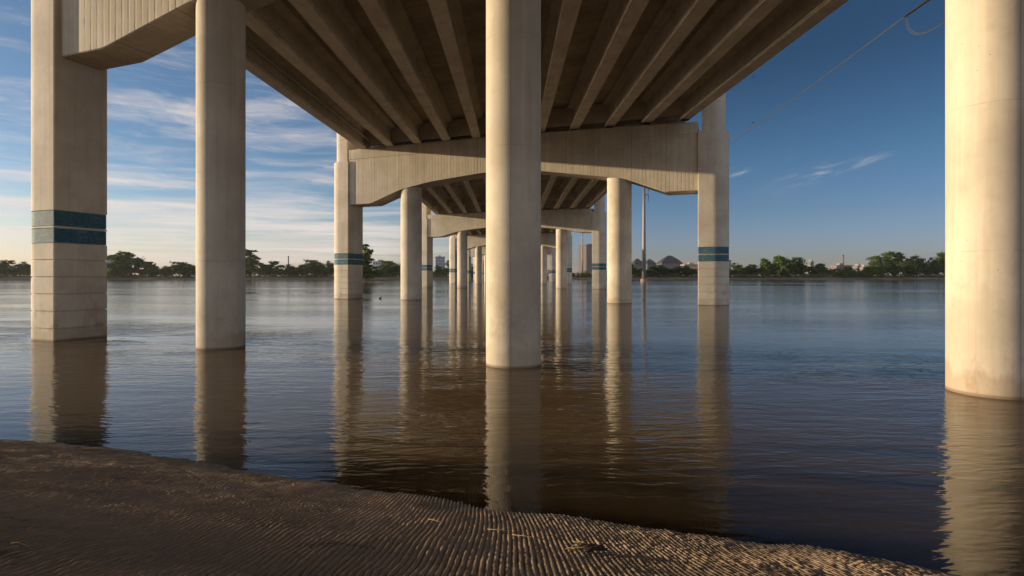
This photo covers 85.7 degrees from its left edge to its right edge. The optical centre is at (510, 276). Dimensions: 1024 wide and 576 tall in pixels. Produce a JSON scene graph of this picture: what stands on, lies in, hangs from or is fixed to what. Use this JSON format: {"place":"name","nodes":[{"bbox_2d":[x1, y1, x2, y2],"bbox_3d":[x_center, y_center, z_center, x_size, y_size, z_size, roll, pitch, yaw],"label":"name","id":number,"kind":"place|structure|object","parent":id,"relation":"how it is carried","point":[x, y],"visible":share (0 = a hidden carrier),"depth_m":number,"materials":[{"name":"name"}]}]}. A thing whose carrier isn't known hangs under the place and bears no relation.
{"place":"outdoors","nodes":[
{"label":"outdoors","id":0,"kind":"place"},
{"bbox_2d":[0,276,944,278],"bbox_3d":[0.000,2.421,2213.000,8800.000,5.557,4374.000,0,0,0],"label":"ground","id":1,"kind":"structure","parent":0,"point":[575,277],"depth_m":398.14,"materials":[{"name":"soil"}]},
{"bbox_2d":[0,260,19,275],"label":"tree","id":2,"kind":"object","parent":1,"relation":"on","point":[6,266],"visible":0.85,"depth_m":401.20,"materials":[{"name":"green plant"}]},
{"bbox_2d":[12,262,30,275],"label":"tree","id":3,"kind":"object","parent":1,"relation":"on","point":[23,267],"visible":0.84,"depth_m":402.71,"materials":[{"name":"green plant"}]},
{"bbox_2d":[107,251,156,276],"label":"tree","id":4,"kind":"object","parent":1,"relation":"on","point":[126,261],"visible":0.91,"depth_m":394.16,"materials":[{"name":"green plant"}]},
{"bbox_2d":[139,264,161,275],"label":"tree","id":5,"kind":"object","parent":1,"relation":"on","point":[153,269],"visible":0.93,"depth_m":398.55,"materials":[{"name":"green plant"}]},
{"bbox_2d":[155,266,171,275],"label":"tree","id":6,"kind":"object","parent":1,"relation":"on","point":[165,271],"visible":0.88,"depth_m":398.68,"materials":[{"name":"green plant"}]},
{"bbox_2d":[166,261,195,276],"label":"tree","id":7,"kind":"object","parent":1,"relation":"on","point":[179,266],"visible":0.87,"depth_m":399.06,"materials":[{"name":"green plant"}]},
{"bbox_2d":[246,249,260,275],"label":"tree","id":8,"kind":"object","parent":1,"relation":"on","point":[252,261],"visible":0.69,"depth_m":401.93,"materials":[{"name":"green plant"}]},
{"bbox_2d":[254,263,265,275],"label":"tree","id":9,"kind":"object","parent":1,"relation":"on","point":[261,270],"visible":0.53,"depth_m":406.01,"materials":[{"name":"green plant"}]},
{"bbox_2d":[259,260,284,274],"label":"tree","id":10,"kind":"object","parent":1,"relation":"on","point":[274,268],"visible":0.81,"depth_m":404.81,"materials":[{"name":"green plant"}]},
{"bbox_2d":[277,264,297,275],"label":"tree","id":11,"kind":"object","parent":1,"relation":"on","point":[287,270],"visible":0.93,"depth_m":399.41,"materials":[{"name":"green plant"}]},
{"bbox_2d":[290,264,308,275],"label":"tree","id":12,"kind":"object","parent":1,"relation":"on","point":[300,270],"visible":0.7,"depth_m":399.59,"materials":[{"name":"green plant"}]},
{"bbox_2d":[302,259,330,275],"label":"tree","id":13,"kind":"object","parent":1,"relation":"on","point":[315,267],"visible":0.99,"depth_m":397.82,"materials":[{"name":"green plant"}]},
{"bbox_2d":[324,260,333,275],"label":"tree","id":14,"kind":"object","parent":1,"relation":"on","point":[329,264],"visible":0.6,"depth_m":403.90,"materials":[{"name":"green plant"}]},
{"bbox_2d":[372,260,385,269],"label":"office building","id":15,"kind":"structure","parent":1,"relation":"on","point":[376,263],"depth_m":700.34,"materials":[{"name":"white glass"}]},
{"bbox_2d":[377,260,400,275],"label":"tree","id":16,"kind":"object","parent":1,"relation":"on","point":[390,267],"visible":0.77,"depth_m":401.23,"materials":[{"name":"green plant"}]},
{"bbox_2d":[393,263,400,274],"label":"tree","id":17,"kind":"object","parent":1,"relation":"on","point":[398,270],"visible":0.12,"depth_m":399.34,"materials":[{"name":"green plant"}]},
{"bbox_2d":[433,265,442,274],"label":"tree","id":18,"kind":"object","parent":1,"relation":"on","point":[438,270],"visible":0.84,"depth_m":402.70,"materials":[{"name":"green plant"}]},
{"bbox_2d":[435,255,444,275],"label":"office building","id":19,"kind":"structure","parent":1,"relation":"on","point":[440,261],"depth_m":900.32,"materials":[{"name":"grey glass"}]},
{"bbox_2d":[441,260,448,275],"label":"tree","id":20,"kind":"object","parent":1,"relation":"on","point":[446,269],"visible":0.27,"depth_m":405.64,"materials":[{"name":"green plant"}]},
{"bbox_2d":[0,269,944,277],"bbox_3d":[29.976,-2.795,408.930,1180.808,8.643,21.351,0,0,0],"label":"undergrowth","id":21,"kind":"object","parent":1,"relation":"on","point":[588,275],"visible":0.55,"depth_m":400.38,"materials":[{"name":"green plant"}]},
{"bbox_2d":[471,264,473,276],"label":"tree","id":22,"kind":"object","parent":1,"relation":"on","point":[472,269],"visible":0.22,"depth_m":400.23,"materials":[{"name":"green plant"}]},
{"bbox_2d":[582,233,582,270],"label":"power pole","id":23,"kind":"object","parent":1,"relation":"on","point":[582,251],"visible":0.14,"depth_m":439.50,"materials":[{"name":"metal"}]},
{"bbox_2d":[578,244,592,273],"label":"office building","id":24,"kind":"structure","parent":1,"relation":"on","point":[587,258],"depth_m":1098.20,"materials":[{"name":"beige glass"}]},
{"bbox_2d":[632,264,637,273],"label":"tree","id":25,"kind":"object","parent":1,"relation":"on","point":[634,270],"visible":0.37,"depth_m":400.29,"materials":[{"name":"green plant"}]},
{"bbox_2d":[632,259,641,268],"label":"office building","id":26,"kind":"structure","parent":1,"relation":"on","point":[637,263],"depth_m":940.78,"materials":[{"name":"grey glass"}]},
{"bbox_2d":[633,268,647,275],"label":"tree","id":27,"kind":"object","parent":1,"relation":"on","point":[639,272],"visible":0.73,"depth_m":399.97,"materials":[{"name":"green plant"}]},
{"bbox_2d":[646,259,655,275],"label":"office building","id":28,"kind":"structure","parent":1,"relation":"on","point":[649,262],"depth_m":930.85,"materials":[{"name":"grey glass"}]},
{"bbox_2d":[646,265,675,275],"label":"tree","id":29,"kind":"object","parent":1,"relation":"on","point":[660,269],"visible":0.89,"depth_m":400.70,"materials":[{"name":"green plant"}]},
{"bbox_2d":[656,256,683,275],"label":"domed building","id":30,"kind":"structure","parent":1,"relation":"on","point":[670,262],"depth_m":900.74,"materials":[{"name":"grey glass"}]},
{"bbox_2d":[671,265,697,275],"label":"tree","id":31,"kind":"object","parent":1,"relation":"on","point":[684,269],"visible":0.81,"depth_m":403.06,"materials":[{"name":"green plant"}]},
{"bbox_2d":[680,263,697,275],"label":"office building","id":32,"kind":"structure","parent":1,"relation":"on","point":[692,265],"depth_m":800.00,"materials":[{"name":"beige concrete"}]},
{"bbox_2d":[729,262,747,275],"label":"tree","id":33,"kind":"object","parent":1,"relation":"on","point":[737,269],"visible":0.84,"depth_m":402.96,"materials":[{"name":"green plant"}]},
{"bbox_2d":[743,264,759,274],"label":"tree","id":34,"kind":"object","parent":1,"relation":"on","point":[753,269],"visible":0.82,"depth_m":403.57,"materials":[{"name":"green plant"}]},
{"bbox_2d":[758,258,774,275],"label":"tree","id":35,"kind":"object","parent":1,"relation":"on","point":[765,265],"visible":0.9,"depth_m":401.63,"materials":[{"name":"green plant"}]},
{"bbox_2d":[766,255,800,276],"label":"tree","id":36,"kind":"object","parent":1,"relation":"on","point":[782,264],"visible":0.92,"depth_m":397.62,"materials":[{"name":"green plant"}]},
{"bbox_2d":[780,257,810,275],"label":"tree","id":37,"kind":"object","parent":1,"relation":"on","point":[801,266],"visible":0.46,"depth_m":401.71,"materials":[{"name":"green plant"}]},
{"bbox_2d":[807,260,813,273],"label":"office building","id":38,"kind":"structure","parent":1,"relation":"on","point":[810,263],"depth_m":620.57,"materials":[{"name":"white concrete"}]},
{"bbox_2d":[807,263,831,275],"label":"tree","id":39,"kind":"object","parent":1,"relation":"on","point":[821,267],"visible":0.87,"depth_m":404.74,"materials":[{"name":"green plant"}]},
{"bbox_2d":[827,268,846,276],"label":"tree","id":40,"kind":"object","parent":1,"relation":"on","point":[836,273],"visible":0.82,"depth_m":401.42,"materials":[{"name":"green plant"}]},
{"bbox_2d":[829,263,852,270],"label":"office building","id":41,"kind":"structure","parent":1,"relation":"on","point":[840,265],"depth_m":640.00,"materials":[{"name":"beige concrete"}]},
{"bbox_2d":[841,267,860,276],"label":"tree","id":42,"kind":"object","parent":1,"relation":"on","point":[849,270],"visible":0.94,"depth_m":399.16,"materials":[{"name":"green plant"}]},
{"bbox_2d":[852,264,861,270],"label":"office building","id":43,"kind":"structure","parent":1,"relation":"on","point":[856,266],"depth_m":601.00,"materials":[{"name":"white concrete"}]},
{"bbox_2d":[855,270,872,275],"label":"tree","id":44,"kind":"object","parent":1,"relation":"on","point":[865,272],"visible":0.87,"depth_m":399.50,"materials":[{"name":"green plant"}]},
{"bbox_2d":[863,255,891,275],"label":"tree","id":45,"kind":"object","parent":1,"relation":"on","point":[873,266],"visible":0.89,"depth_m":399.09,"materials":[{"name":"green plant"}]},
{"bbox_2d":[876,251,922,276],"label":"tree","id":46,"kind":"object","parent":1,"relation":"on","point":[899,264],"visible":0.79,"depth_m":397.61,"materials":[{"name":"green plant"}]},
{"bbox_2d":[902,255,931,274],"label":"tree","id":47,"kind":"object","parent":1,"relation":"on","point":[922,264],"visible":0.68,"depth_m":401.29,"materials":[{"name":"green plant"}]},
{"bbox_2d":[924,256,940,276],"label":"tree","id":48,"kind":"object","parent":1,"relation":"on","point":[934,265],"visible":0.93,"depth_m":399.92,"materials":[{"name":"green plant"}]},
{"bbox_2d":[933,251,944,275],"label":"tree","id":49,"kind":"object","parent":1,"relation":"on","point":[941,259],"visible":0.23,"depth_m":403.64,"materials":[{"name":"green plant"}]},
{"bbox_2d":[0,0,944,275],"label":"sky","id":50,"kind":"structure","parent":0,"point":[853,166],"materials":[{"name":"blue"}]},
{"bbox_2d":[0,279,1023,546],"bbox_3d":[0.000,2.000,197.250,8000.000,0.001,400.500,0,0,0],"label":"river water","id":51,"kind":"structure","parent":0,"point":[834,399],"depth_m":9.59,"materials":[{"name":"liquid"}]},
{"bbox_2d":[474,255,483,280],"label":"bridge pier","id":52,"kind":"structure","parent":51,"relation":"in","point":[474,265],"depth_m":243.44,"materials":[{"name":"concrete"}]},
{"bbox_2d":[482,261,483,279],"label":"bridge pier","id":53,"kind":"structure","parent":51,"relation":"in","point":[482,270],"depth_m":291.59,"materials":[{"name":"concrete"}]},
{"bbox_2d":[449,231,571,284],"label":"bridge pier","id":54,"kind":"structure","parent":51,"relation":"in","point":[477,242],"depth_m":143.68,"materials":[{"name":"concrete"}]},
{"bbox_2d":[467,246,555,281],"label":"bridge pier","id":55,"kind":"structure","parent":51,"relation":"in","point":[551,252],"depth_m":184.52,"materials":[{"name":"concrete"}]},
{"bbox_2d":[467,231,555,234],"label":"bridge deck","id":56,"kind":"structure","parent":55,"relation":"on","point":[541,232],"depth_m":149.54,"materials":[{"name":"concrete"}]},
{"bbox_2d":[422,195,605,288],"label":"bridge pier","id":57,"kind":"structure","parent":51,"relation":"in","point":[562,222],"depth_m":89.52,"materials":[{"name":"concrete"}]},
{"bbox_2d":[439,206,589,234],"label":"bridge deck","id":58,"kind":"structure","parent":57,"relation":"on","point":[480,232],"depth_m":104.97,"materials":[{"name":"concrete"}]},
{"bbox_2d":[368,115,685,213],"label":"bridge deck","id":59,"kind":"structure","parent":57,"relation":"on","point":[557,192],"depth_m":77.65,"materials":[{"name":"concrete"}]},
{"bbox_2d":[31,0,1023,399],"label":"bridge pier","id":60,"kind":"structure","parent":51,"relation":"in","point":[79,48],"depth_m":12.29,"materials":[{"name":"concrete"}]},
{"bbox_2d":[246,0,847,148],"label":"bridge deck","id":61,"kind":"structure","parent":60,"relation":"on","point":[362,74],"depth_m":28.84,"materials":[{"name":"concrete"}]},
{"bbox_2d":[334,93,728,305],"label":"bridge pier","id":62,"kind":"structure","parent":51,"relation":"in","point":[686,158],"depth_m":41.02,"materials":[{"name":"concrete"}]},
{"bbox_2d":[640,187,648,281],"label":"power pole","id":63,"kind":"object","parent":51,"relation":"in","point":[643,279],"visible":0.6,"depth_m":211.50,"materials":[{"name":"metal"}]},
{"bbox_2d":[904,0,944,34],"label":"power pole","id":64,"kind":"object","parent":51,"relation":"in","point":[916,8],"visible":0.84,"depth_m":53.50,"materials":[{"name":"metal"}]},
{"bbox_2d":[650,17,903,191],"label":"power line","id":65,"kind":"object","parent":64,"relation":"attached to","point":[823,76],"visible":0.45,"depth_m":70.08,"materials":[{"name":"metal"}]},
{"bbox_2d":[730,18,902,143],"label":"power line","id":66,"kind":"object","parent":64,"relation":"attached to","point":[827,74],"visible":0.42,"depth_m":70.35,"materials":[{"name":"metal"}]},
{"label":"islet","id":67,"kind":"object","parent":51,"relation":"in","visible":0},
{"bbox_2d":[362,243,383,278],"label":"tree","id":68,"kind":"object","parent":67,"relation":"on","point":[369,272],"visible":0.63,"depth_m":213.45,"materials":[{"name":"green plant"}]},
{"bbox_2d":[0,418,1023,575],"bbox_3d":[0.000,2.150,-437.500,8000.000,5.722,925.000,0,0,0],"label":"riverbank","id":69,"kind":"structure","parent":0,"point":[75,500],"depth_m":3.83,"materials":[{"name":"brown sand"}]},
{"bbox_2d":[11,542,29,547],"bbox_3d":[-2.014,1.102,2.272,0.106,0.009,0.016,0,0,17],"label":"straw","id":70,"kind":"object","parent":69,"relation":"on","point":[20,543],"visible":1,"depth_m":2.27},
{"bbox_2d":[565,541,607,553],"bbox_3d":[0.464,1.637,3.342,0.239,0.036,0.151,0,0,25],"label":"driftwood clump","id":71,"kind":"object","parent":69,"relation":"on","point":[589,547],"visible":0.99,"depth_m":3.32,"materials":[{"name":"brown wood"}]}
]}

